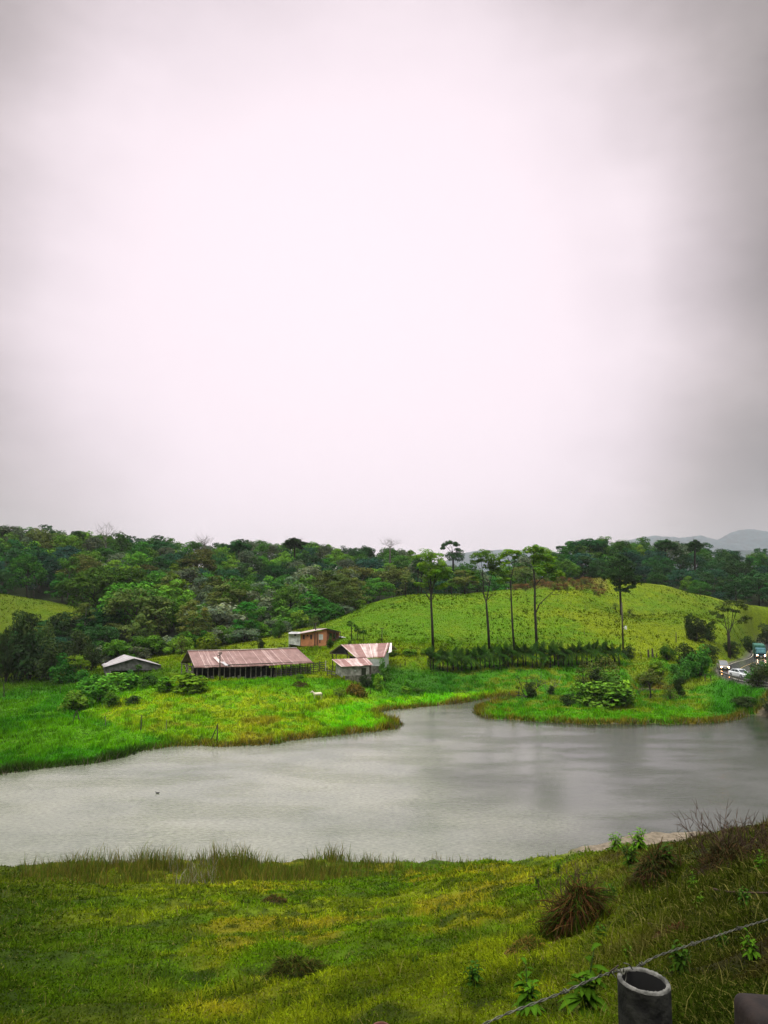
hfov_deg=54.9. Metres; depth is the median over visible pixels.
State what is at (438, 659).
palm
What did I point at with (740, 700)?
shrub
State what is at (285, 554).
forest tree
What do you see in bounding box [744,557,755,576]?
forest tree
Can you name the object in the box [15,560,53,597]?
forest tree
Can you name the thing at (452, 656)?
palm
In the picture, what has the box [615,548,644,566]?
forest tree
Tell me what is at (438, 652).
palm
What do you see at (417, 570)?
slender tree
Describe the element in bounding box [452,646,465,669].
palm
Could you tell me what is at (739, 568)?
forest tree
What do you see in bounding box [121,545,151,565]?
forest tree
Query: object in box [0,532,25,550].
forest tree
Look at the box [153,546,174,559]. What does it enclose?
forest tree
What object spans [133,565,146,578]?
forest tree
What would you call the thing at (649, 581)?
forest tree
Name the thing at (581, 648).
palm
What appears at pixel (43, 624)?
forest tree
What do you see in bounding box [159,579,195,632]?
forest tree
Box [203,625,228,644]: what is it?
forest edge bush
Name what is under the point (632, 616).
pasture grass
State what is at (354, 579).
forest tree
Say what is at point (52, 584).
forest tree
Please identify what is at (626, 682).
broadleaf shrub
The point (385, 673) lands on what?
shrub
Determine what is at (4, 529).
forest tree
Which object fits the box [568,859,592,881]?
leafless shrub
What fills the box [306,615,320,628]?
shrub
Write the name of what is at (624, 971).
barbed wire
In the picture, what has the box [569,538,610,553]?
emergent tree
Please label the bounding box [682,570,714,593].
forest tree
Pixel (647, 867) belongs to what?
grass tussock
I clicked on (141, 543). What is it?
forest tree
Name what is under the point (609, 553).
forest tree
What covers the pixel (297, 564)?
forest tree
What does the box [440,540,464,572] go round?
emergent tree
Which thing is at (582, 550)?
forest tree
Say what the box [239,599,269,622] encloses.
forest tree
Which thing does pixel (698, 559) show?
forest tree
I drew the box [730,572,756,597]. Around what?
forest tree
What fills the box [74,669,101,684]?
shrub
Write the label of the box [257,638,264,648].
shrub
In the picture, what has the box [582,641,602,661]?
palm
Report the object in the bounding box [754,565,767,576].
forest tree
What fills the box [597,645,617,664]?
palm
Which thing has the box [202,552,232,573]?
forest tree
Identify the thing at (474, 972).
leafy weed
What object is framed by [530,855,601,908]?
leafless shrub
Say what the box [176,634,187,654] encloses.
shrub
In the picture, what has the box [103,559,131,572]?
forest tree
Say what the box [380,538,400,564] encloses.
emergent tree
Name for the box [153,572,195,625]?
forest tree
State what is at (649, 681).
shrub
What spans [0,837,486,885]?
reeds
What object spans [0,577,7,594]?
forest tree
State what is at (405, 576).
spreading tree
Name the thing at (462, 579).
spreading tree
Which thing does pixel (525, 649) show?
palm
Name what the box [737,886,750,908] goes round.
leafy weed
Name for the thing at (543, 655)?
palm
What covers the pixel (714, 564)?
forest tree
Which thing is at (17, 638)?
forest tree
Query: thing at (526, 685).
shrub
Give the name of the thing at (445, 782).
pond water
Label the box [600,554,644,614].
slender tree
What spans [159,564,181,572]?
forest tree
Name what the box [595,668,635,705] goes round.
shrub
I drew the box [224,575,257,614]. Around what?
forest tree
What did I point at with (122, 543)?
forest tree
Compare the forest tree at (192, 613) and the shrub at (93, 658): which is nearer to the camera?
the shrub at (93, 658)
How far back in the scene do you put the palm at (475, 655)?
152.19 m
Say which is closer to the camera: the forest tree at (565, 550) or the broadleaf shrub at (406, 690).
the broadleaf shrub at (406, 690)
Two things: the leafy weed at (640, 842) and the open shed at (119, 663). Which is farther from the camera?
the open shed at (119, 663)
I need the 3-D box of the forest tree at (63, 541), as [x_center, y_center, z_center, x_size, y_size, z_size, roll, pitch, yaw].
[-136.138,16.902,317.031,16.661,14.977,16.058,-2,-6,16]
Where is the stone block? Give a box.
[734,993,767,1023]
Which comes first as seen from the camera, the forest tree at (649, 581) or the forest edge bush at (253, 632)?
the forest edge bush at (253, 632)
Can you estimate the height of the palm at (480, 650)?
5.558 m
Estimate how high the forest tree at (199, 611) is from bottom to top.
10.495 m
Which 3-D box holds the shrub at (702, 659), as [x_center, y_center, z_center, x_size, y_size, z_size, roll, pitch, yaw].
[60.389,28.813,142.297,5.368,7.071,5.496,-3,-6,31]
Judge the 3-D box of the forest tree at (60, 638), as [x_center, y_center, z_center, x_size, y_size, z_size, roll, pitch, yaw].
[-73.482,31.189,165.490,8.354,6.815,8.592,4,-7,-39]
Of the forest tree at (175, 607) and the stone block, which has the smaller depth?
the stone block
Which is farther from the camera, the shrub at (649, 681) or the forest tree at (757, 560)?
the forest tree at (757, 560)
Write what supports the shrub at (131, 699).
on the ground at (756, 612)
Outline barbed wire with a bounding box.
[483,918,767,1023]
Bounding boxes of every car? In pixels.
[716,660,729,669]
[728,669,746,677]
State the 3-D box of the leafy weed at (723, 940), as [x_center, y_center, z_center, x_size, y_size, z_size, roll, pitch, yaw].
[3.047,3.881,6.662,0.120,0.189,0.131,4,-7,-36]
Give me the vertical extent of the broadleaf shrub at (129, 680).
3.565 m
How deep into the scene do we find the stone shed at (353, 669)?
136.82 m
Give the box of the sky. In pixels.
[0,0,767,567]
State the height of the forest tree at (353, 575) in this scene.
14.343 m
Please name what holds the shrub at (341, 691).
on the ground at (756, 612)
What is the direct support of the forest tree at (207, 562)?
on the ground at (756, 612)
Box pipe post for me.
[617,967,671,1023]
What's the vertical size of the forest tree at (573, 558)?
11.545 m
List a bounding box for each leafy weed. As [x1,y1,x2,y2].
[463,960,483,987]
[511,957,547,1016]
[555,862,560,873]
[557,942,610,1019]
[594,922,606,942]
[602,881,617,906]
[607,832,623,852]
[621,842,638,868]
[622,939,632,959]
[627,827,647,850]
[659,842,675,871]
[669,939,691,977]
[687,871,697,893]
[693,891,702,908]
[716,930,728,951]
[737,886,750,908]
[740,928,760,960]
[754,849,766,871]
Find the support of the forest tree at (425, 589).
on the ground at (756, 612)
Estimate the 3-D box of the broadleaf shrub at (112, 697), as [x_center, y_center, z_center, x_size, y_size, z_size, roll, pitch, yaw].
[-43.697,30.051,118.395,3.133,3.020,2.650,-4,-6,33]
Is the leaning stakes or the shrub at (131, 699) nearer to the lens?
the leaning stakes
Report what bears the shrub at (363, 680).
on the ground at (756, 612)
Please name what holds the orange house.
on the ground at (756, 612)
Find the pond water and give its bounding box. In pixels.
[0,689,767,866]
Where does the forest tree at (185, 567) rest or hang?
on the ground at (756, 612)
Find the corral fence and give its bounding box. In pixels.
[307,661,325,671]
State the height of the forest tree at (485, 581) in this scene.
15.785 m
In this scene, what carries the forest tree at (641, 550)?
on the ground at (756, 612)
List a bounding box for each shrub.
[0,625,15,681]
[7,627,48,680]
[8,610,42,632]
[8,612,32,680]
[34,635,69,682]
[37,621,54,651]
[46,611,72,636]
[47,652,77,685]
[57,689,88,709]
[63,629,91,670]
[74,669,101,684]
[75,673,115,705]
[83,642,99,670]
[102,690,120,706]
[104,672,138,692]
[124,695,142,705]
[137,673,159,686]
[154,677,177,691]
[170,671,207,694]
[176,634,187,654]
[195,632,222,650]
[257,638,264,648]
[271,615,286,637]
[295,674,303,679]
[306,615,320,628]
[326,637,333,646]
[333,687,346,695]
[359,674,372,686]
[373,674,383,689]
[378,657,390,680]
[386,649,397,655]
[401,648,417,655]
[401,686,409,693]
[412,687,423,691]
[420,648,428,654]
[525,681,536,697]
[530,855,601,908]
[535,676,560,692]
[547,685,554,694]
[559,693,574,705]
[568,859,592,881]
[569,682,600,704]
[575,661,592,684]
[580,681,633,708]
[586,655,624,681]
[589,667,604,683]
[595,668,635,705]
[609,680,636,703]
[621,646,634,658]
[635,671,656,684]
[647,659,668,674]
[659,643,676,659]
[661,684,679,699]
[666,656,693,683]
[672,799,767,865]
[673,677,685,695]
[675,642,695,664]
[684,612,695,638]
[684,644,712,676]
[686,616,707,642]
[698,644,719,660]
[703,625,716,642]
[722,641,742,656]
[731,696,757,708]
[740,635,758,651]
[743,666,756,682]
[745,814,767,844]
[748,662,767,687]
[756,623,767,643]
[757,660,767,670]
[760,696,767,711]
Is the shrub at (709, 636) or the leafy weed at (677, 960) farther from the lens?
the shrub at (709, 636)
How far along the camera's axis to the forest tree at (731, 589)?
270.09 m
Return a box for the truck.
[752,643,765,658]
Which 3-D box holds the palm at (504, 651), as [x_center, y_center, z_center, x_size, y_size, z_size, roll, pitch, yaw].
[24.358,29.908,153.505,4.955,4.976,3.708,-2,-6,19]
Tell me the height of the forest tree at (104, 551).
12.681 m
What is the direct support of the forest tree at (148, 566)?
on the ground at (756, 612)
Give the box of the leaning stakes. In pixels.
[210,723,217,741]
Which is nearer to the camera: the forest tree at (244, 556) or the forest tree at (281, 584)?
the forest tree at (281, 584)
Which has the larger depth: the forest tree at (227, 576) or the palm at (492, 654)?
the forest tree at (227, 576)
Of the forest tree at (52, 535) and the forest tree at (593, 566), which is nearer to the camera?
the forest tree at (593, 566)
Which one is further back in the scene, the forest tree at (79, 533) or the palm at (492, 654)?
the forest tree at (79, 533)
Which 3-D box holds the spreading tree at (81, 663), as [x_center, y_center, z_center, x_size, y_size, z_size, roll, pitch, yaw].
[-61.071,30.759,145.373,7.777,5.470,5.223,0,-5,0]
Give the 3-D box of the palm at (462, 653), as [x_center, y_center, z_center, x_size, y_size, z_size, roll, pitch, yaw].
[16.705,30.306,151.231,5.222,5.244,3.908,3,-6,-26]
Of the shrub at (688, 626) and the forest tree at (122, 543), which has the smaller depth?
the shrub at (688, 626)
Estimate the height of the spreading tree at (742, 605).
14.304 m
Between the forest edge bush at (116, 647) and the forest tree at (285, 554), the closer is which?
the forest edge bush at (116, 647)
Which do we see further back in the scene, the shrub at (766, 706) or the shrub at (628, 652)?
the shrub at (628, 652)
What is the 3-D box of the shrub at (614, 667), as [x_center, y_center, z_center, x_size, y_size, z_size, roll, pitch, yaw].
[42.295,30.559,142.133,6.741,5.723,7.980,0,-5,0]
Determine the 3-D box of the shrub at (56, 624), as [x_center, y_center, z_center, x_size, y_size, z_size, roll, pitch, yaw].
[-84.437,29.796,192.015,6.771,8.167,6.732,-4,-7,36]
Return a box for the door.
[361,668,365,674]
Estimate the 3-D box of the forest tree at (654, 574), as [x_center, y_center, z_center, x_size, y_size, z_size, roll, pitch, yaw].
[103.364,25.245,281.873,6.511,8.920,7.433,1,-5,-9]
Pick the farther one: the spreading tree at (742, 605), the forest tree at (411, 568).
the forest tree at (411, 568)
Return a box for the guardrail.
[719,671,767,684]
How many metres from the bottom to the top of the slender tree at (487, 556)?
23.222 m
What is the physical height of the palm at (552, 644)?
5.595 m
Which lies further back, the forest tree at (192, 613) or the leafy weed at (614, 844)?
the forest tree at (192, 613)
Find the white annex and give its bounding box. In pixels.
[288,632,300,645]
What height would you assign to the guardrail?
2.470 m
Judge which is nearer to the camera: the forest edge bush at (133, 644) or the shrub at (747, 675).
the shrub at (747, 675)
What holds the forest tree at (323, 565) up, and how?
on the ground at (756, 612)
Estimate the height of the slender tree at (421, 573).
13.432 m
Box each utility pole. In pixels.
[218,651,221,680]
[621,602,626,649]
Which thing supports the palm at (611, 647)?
on the ground at (756, 612)
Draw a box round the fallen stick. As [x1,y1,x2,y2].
[710,888,767,893]
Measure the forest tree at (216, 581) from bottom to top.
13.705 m
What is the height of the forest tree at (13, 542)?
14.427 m
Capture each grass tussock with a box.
[256,950,332,986]
[257,893,291,905]
[291,680,309,687]
[344,682,370,697]
[494,932,548,957]
[525,870,628,943]
[616,833,693,891]
[652,918,691,942]
[682,835,759,883]
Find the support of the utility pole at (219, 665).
on the ground at (756, 612)
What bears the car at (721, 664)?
on the road
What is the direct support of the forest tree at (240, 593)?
on the ground at (756, 612)
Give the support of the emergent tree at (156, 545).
on the ground at (756, 612)
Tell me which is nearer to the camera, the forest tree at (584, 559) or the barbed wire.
the barbed wire
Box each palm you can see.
[135,664,142,675]
[346,620,357,638]
[354,627,361,638]
[425,647,441,668]
[428,645,440,669]
[432,648,449,670]
[435,648,451,668]
[441,649,458,672]
[446,647,467,670]
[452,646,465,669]
[453,647,474,670]
[458,648,470,669]
[464,650,481,669]
[465,646,488,669]
[470,646,488,669]
[478,644,500,669]
[479,644,494,668]
[486,644,508,667]
[490,647,512,667]
[493,644,511,668]
[503,641,517,666]
[504,643,525,666]
[507,644,523,665]
[511,642,531,665]
[513,644,537,666]
[525,647,544,666]
[529,640,549,664]
[537,644,553,665]
[538,640,556,665]
[540,646,554,667]
[548,640,564,665]
[553,643,567,665]
[556,641,576,665]
[559,646,571,666]
[560,643,576,665]
[569,644,589,664]
[575,641,591,663]
[579,642,602,665]
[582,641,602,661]
[589,639,611,662]
[591,644,608,659]
[597,640,618,660]
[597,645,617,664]
[608,643,623,661]
[612,644,632,664]
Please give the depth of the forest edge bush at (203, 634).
177.02 m
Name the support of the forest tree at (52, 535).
on the ground at (756, 612)
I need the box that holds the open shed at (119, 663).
[102,655,160,675]
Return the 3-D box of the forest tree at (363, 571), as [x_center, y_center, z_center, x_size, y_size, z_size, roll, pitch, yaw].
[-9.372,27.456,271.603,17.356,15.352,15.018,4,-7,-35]
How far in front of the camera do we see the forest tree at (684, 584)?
285.31 m
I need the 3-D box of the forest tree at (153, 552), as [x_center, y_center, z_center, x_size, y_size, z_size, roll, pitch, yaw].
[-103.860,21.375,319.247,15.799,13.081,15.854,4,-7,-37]
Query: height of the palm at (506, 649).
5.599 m
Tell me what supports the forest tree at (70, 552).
on the ground at (756, 612)
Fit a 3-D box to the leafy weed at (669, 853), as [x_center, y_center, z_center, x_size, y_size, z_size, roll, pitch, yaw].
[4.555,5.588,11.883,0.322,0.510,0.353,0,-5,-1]
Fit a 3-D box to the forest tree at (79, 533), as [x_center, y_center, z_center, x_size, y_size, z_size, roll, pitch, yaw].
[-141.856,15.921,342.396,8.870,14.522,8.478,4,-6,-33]
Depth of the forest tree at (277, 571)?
301.76 m
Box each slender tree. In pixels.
[71,603,97,636]
[412,558,422,593]
[413,548,452,652]
[414,559,428,593]
[466,549,502,648]
[495,549,523,649]
[522,544,564,642]
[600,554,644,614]
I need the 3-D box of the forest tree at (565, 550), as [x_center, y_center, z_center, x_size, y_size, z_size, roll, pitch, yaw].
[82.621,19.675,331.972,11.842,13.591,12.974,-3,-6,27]
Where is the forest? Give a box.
[8,524,767,590]
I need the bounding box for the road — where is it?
[719,643,767,685]
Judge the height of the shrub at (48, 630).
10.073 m
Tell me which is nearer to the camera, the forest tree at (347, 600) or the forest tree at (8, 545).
the forest tree at (347, 600)
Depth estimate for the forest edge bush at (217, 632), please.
179.54 m
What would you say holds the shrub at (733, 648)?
on the ground at (756, 612)
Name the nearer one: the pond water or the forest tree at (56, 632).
the pond water
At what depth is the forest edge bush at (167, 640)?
172.26 m
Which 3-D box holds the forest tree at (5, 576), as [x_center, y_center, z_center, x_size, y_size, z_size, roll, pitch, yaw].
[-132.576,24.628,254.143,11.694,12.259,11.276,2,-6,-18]
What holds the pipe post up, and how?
on the ground at (756, 612)
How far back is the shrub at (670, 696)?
128.51 m
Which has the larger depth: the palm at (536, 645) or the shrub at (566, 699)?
the palm at (536, 645)
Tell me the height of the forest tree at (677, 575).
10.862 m
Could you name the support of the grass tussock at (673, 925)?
on the ground at (756, 612)
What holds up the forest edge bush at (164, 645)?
on the ground at (756, 612)
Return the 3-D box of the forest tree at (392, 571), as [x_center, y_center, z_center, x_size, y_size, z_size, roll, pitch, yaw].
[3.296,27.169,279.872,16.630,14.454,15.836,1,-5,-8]
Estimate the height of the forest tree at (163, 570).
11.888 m
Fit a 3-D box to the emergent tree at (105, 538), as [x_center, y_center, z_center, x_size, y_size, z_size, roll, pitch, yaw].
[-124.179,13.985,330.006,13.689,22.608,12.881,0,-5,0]
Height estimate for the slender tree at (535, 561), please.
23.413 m
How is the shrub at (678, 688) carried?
on the ground at (756, 612)
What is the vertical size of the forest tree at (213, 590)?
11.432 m
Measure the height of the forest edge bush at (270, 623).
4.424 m
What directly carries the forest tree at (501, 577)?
on the ground at (756, 612)
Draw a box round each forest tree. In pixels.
[0,524,32,547]
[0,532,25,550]
[0,541,8,557]
[0,561,8,585]
[0,569,16,591]
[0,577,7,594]
[0,631,42,654]
[3,539,24,566]
[4,540,51,582]
[4,553,47,597]
[15,552,62,592]
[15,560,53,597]
[21,528,51,546]
[24,541,56,557]
[27,538,55,552]
[32,619,61,628]
[38,636,72,654]
[41,533,68,543]
[41,629,69,638]
[44,573,75,601]
[45,629,60,640]
[48,534,86,555]
[51,546,81,557]
[51,556,67,572]
[53,556,79,603]
[55,553,103,599]
[62,612,80,625]
[64,565,116,609]
[71,531,85,554]
[71,621,100,638]
[75,550,105,568]
[76,604,126,640]
[80,535,113,560]
[80,587,104,603]
[82,623,120,648]
[89,577,104,610]
[94,548,114,565]
[95,546,119,563]
[97,581,167,635]
[100,566,158,605]
[101,587,174,643]
[102,552,131,566]
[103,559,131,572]
[105,532,133,553]
[111,538,129,554]
[119,551,158,575]
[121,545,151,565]
[125,614,159,645]
[126,592,184,634]
[132,541,150,547]
[132,564,160,570]
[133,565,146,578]
[140,569,156,580]
[142,554,186,573]
[143,571,166,587]
[146,547,159,558]
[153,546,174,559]
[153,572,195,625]
[154,568,174,585]
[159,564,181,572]
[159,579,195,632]
[161,553,186,571]
[161,567,205,600]
[161,576,185,595]
[172,596,200,629]
[173,549,198,568]
[173,552,216,571]
[174,600,213,634]
[176,566,195,588]
[180,602,248,630]
[183,603,215,633]
[189,548,215,561]
[189,577,212,607]
[190,573,229,596]
[195,567,209,573]
[195,575,238,601]
[197,586,242,608]
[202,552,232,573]
[204,563,225,574]
[205,584,258,618]
[214,570,240,582]
[215,568,244,577]
[215,579,262,612]
[221,555,239,573]
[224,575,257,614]
[231,601,260,639]
[234,549,260,570]
[237,558,267,580]
[237,562,255,578]
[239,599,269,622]
[242,567,256,580]
[246,581,276,621]
[247,555,268,573]
[253,573,265,582]
[256,579,284,611]
[259,585,283,618]
[260,561,285,578]
[260,562,300,577]
[260,606,303,629]
[263,575,279,586]
[270,551,295,567]
[271,584,308,616]
[274,574,304,590]
[283,575,309,609]
[284,564,326,603]
[286,559,305,575]
[287,591,345,623]
[291,552,323,566]
[292,575,342,604]
[295,564,320,573]
[302,562,332,574]
[304,575,329,587]
[313,570,346,602]
[319,569,364,596]
[322,557,332,567]
[323,564,341,576]
[325,577,359,612]
[329,569,362,603]
[334,566,383,588]
[336,558,359,572]
[348,577,370,604]
[352,557,385,573]
[357,568,381,602]
[362,578,381,602]
[369,577,396,599]
[374,565,412,596]
[377,563,397,574]
[396,578,425,594]
[402,574,428,593]
[406,560,429,589]
[406,573,420,594]
[432,569,452,593]
[433,580,456,593]
[440,566,466,592]
[450,562,485,592]
[460,568,494,593]
[484,577,509,591]
[492,567,512,590]
[506,575,530,588]
[507,562,540,583]
[508,566,532,576]
[512,567,539,586]
[513,555,534,569]
[534,554,561,581]
[549,560,565,581]
[550,552,565,569]
[556,541,577,557]
[559,559,581,578]
[563,555,579,578]
[568,552,598,575]
[571,544,599,573]
[574,556,599,579]
[587,557,614,575]
[593,536,616,558]
[598,551,614,559]
[599,553,625,579]
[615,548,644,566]
[618,551,644,572]
[632,545,646,560]
[632,566,654,581]
[638,549,672,573]
[638,555,677,576]
[646,571,667,585]
[647,567,664,584]
[666,569,700,588]
[669,549,690,579]
[677,553,706,571]
[679,576,700,591]
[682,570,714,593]
[685,548,713,566]
[688,580,711,595]
[696,561,710,573]
[699,568,729,591]
[703,559,728,579]
[709,549,732,574]
[710,591,734,600]
[715,575,753,601]
[720,560,756,581]
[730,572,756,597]
[738,570,767,605]
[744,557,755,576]
[745,576,765,602]
[747,556,765,570]
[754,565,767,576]
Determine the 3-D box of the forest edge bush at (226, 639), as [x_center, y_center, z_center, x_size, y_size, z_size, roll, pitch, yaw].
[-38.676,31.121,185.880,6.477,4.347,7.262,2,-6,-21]
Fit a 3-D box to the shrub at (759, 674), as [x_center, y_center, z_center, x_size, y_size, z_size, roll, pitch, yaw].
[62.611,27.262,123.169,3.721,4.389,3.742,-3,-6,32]
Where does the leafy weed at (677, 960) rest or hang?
on the ground at (756, 612)
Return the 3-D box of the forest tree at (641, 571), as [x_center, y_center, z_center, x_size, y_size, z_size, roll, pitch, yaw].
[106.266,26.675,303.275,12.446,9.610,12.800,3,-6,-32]
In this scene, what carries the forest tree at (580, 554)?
on the ground at (756, 612)
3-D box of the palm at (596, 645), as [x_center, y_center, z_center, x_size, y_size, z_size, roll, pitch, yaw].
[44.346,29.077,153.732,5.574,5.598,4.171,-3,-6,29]
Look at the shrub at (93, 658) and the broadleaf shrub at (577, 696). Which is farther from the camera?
the shrub at (93, 658)
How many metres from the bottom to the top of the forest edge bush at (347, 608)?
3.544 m
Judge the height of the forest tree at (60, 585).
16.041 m
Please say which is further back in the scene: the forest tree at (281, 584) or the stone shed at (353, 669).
the forest tree at (281, 584)
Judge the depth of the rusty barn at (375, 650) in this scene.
146.26 m
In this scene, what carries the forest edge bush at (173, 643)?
on the ground at (756, 612)
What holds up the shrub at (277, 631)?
on the ground at (756, 612)
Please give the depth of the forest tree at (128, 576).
219.00 m
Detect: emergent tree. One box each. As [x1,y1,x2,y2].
[94,521,115,547]
[145,540,177,552]
[197,536,211,566]
[227,539,251,556]
[282,537,307,556]
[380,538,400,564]
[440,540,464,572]
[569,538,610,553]
[653,539,678,581]
[685,538,703,573]
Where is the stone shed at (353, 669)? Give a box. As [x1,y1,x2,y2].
[332,658,372,682]
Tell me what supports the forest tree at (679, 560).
on the ground at (756, 612)
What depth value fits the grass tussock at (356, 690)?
126.21 m
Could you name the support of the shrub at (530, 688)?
on the ground at (756, 612)
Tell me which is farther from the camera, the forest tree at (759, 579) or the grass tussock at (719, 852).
the forest tree at (759, 579)
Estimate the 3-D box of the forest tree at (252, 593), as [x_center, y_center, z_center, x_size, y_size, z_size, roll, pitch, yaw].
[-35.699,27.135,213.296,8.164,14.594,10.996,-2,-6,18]
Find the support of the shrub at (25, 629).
on the ground at (756, 612)
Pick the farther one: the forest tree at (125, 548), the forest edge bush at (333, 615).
the forest tree at (125, 548)
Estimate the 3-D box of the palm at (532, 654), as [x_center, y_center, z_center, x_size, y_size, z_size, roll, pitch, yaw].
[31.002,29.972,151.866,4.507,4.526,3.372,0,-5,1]
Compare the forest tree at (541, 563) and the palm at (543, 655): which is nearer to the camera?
the palm at (543, 655)
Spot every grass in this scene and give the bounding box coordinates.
[0,577,752,687]
[0,636,767,773]
[0,816,767,1023]
[1,690,752,775]
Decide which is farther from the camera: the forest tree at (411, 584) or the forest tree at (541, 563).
the forest tree at (541, 563)
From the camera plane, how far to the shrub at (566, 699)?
122.66 m
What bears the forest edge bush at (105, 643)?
on the ground at (756, 612)
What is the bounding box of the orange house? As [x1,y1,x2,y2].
[299,628,340,645]
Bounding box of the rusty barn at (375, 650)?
[329,643,396,674]
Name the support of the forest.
on the ground at (756, 612)
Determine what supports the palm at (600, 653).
on the ground at (756, 612)
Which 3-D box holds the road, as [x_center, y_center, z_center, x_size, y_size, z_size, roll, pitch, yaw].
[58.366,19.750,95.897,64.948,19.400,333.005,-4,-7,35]
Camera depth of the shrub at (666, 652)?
155.53 m
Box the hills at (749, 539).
[445,529,767,571]
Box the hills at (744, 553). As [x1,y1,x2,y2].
[686,549,767,569]
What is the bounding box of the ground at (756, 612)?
[0,558,767,1023]
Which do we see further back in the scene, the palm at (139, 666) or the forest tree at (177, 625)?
the forest tree at (177, 625)
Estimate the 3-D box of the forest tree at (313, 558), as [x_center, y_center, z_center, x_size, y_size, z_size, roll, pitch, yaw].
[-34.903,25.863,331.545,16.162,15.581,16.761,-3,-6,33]
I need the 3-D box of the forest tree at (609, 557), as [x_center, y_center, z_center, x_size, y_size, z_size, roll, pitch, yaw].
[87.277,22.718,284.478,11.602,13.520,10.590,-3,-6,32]
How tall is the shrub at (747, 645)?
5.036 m
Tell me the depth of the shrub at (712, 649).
159.05 m
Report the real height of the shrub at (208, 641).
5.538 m
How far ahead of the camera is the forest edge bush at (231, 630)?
185.56 m
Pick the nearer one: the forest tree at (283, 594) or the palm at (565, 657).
the palm at (565, 657)
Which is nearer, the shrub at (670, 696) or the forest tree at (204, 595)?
the shrub at (670, 696)
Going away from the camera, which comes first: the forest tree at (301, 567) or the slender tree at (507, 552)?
the slender tree at (507, 552)
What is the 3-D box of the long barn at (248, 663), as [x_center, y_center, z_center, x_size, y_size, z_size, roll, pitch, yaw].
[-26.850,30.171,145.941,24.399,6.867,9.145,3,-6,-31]
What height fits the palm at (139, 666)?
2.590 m
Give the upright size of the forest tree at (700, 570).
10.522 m
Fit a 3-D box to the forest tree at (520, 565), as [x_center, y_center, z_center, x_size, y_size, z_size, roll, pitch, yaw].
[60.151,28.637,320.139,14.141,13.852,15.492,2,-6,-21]
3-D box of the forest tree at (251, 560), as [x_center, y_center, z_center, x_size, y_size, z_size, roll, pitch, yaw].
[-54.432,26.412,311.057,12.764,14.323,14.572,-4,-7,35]
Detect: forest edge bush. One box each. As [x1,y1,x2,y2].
[86,640,106,662]
[95,646,118,662]
[101,639,136,660]
[101,642,122,659]
[117,635,151,656]
[128,646,151,657]
[134,635,163,655]
[150,637,174,655]
[160,635,179,652]
[161,636,196,653]
[174,631,201,646]
[190,627,213,647]
[197,627,230,644]
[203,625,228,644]
[222,627,237,644]
[224,627,246,641]
[231,627,259,641]
[237,619,264,638]
[254,623,272,637]
[265,619,292,633]
[290,610,309,628]
[295,616,311,628]
[303,611,326,625]
[327,606,344,619]
[337,604,354,614]
[349,596,367,608]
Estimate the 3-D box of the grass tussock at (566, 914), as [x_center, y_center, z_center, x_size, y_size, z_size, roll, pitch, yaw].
[2.573,5.329,9.952,1.542,1.169,1.394,0,-5,0]
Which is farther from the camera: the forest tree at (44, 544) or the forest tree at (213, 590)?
the forest tree at (44, 544)
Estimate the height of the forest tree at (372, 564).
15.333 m
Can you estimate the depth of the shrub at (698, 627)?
174.29 m
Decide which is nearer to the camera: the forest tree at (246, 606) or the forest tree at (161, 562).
the forest tree at (246, 606)
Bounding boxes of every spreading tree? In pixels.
[55,654,91,680]
[401,574,415,596]
[443,579,459,593]
[451,569,478,593]
[639,668,664,697]
[708,599,752,658]
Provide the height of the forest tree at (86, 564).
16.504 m
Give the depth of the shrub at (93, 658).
155.59 m
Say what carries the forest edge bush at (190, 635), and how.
on the ground at (756, 612)
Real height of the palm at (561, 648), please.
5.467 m
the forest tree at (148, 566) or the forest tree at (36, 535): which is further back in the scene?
the forest tree at (36, 535)
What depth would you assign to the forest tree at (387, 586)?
260.80 m
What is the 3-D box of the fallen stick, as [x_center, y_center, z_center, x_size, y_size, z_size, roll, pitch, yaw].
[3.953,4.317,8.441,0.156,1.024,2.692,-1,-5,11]
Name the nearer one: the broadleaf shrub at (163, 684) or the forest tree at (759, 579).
the broadleaf shrub at (163, 684)
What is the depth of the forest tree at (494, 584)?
298.51 m
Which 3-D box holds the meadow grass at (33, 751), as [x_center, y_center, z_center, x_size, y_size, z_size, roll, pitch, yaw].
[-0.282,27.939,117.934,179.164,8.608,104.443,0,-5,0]
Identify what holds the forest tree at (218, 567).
on the ground at (756, 612)
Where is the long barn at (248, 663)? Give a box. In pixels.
[181,647,312,678]
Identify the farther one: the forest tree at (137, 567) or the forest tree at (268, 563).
the forest tree at (268, 563)
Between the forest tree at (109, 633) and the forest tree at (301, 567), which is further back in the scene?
the forest tree at (301, 567)
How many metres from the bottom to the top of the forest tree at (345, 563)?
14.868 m
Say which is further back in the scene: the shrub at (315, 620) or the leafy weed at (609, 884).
the shrub at (315, 620)
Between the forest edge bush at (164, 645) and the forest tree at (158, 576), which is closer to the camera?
the forest edge bush at (164, 645)
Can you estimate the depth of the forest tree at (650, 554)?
317.55 m
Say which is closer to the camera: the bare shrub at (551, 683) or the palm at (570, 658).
the bare shrub at (551, 683)
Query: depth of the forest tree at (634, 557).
311.56 m
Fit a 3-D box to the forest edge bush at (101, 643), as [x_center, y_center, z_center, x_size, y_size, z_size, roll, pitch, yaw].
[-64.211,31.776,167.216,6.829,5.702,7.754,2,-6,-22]
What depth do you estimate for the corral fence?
149.88 m
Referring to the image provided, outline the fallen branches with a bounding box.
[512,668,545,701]
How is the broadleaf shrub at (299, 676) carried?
on the ground at (756, 612)

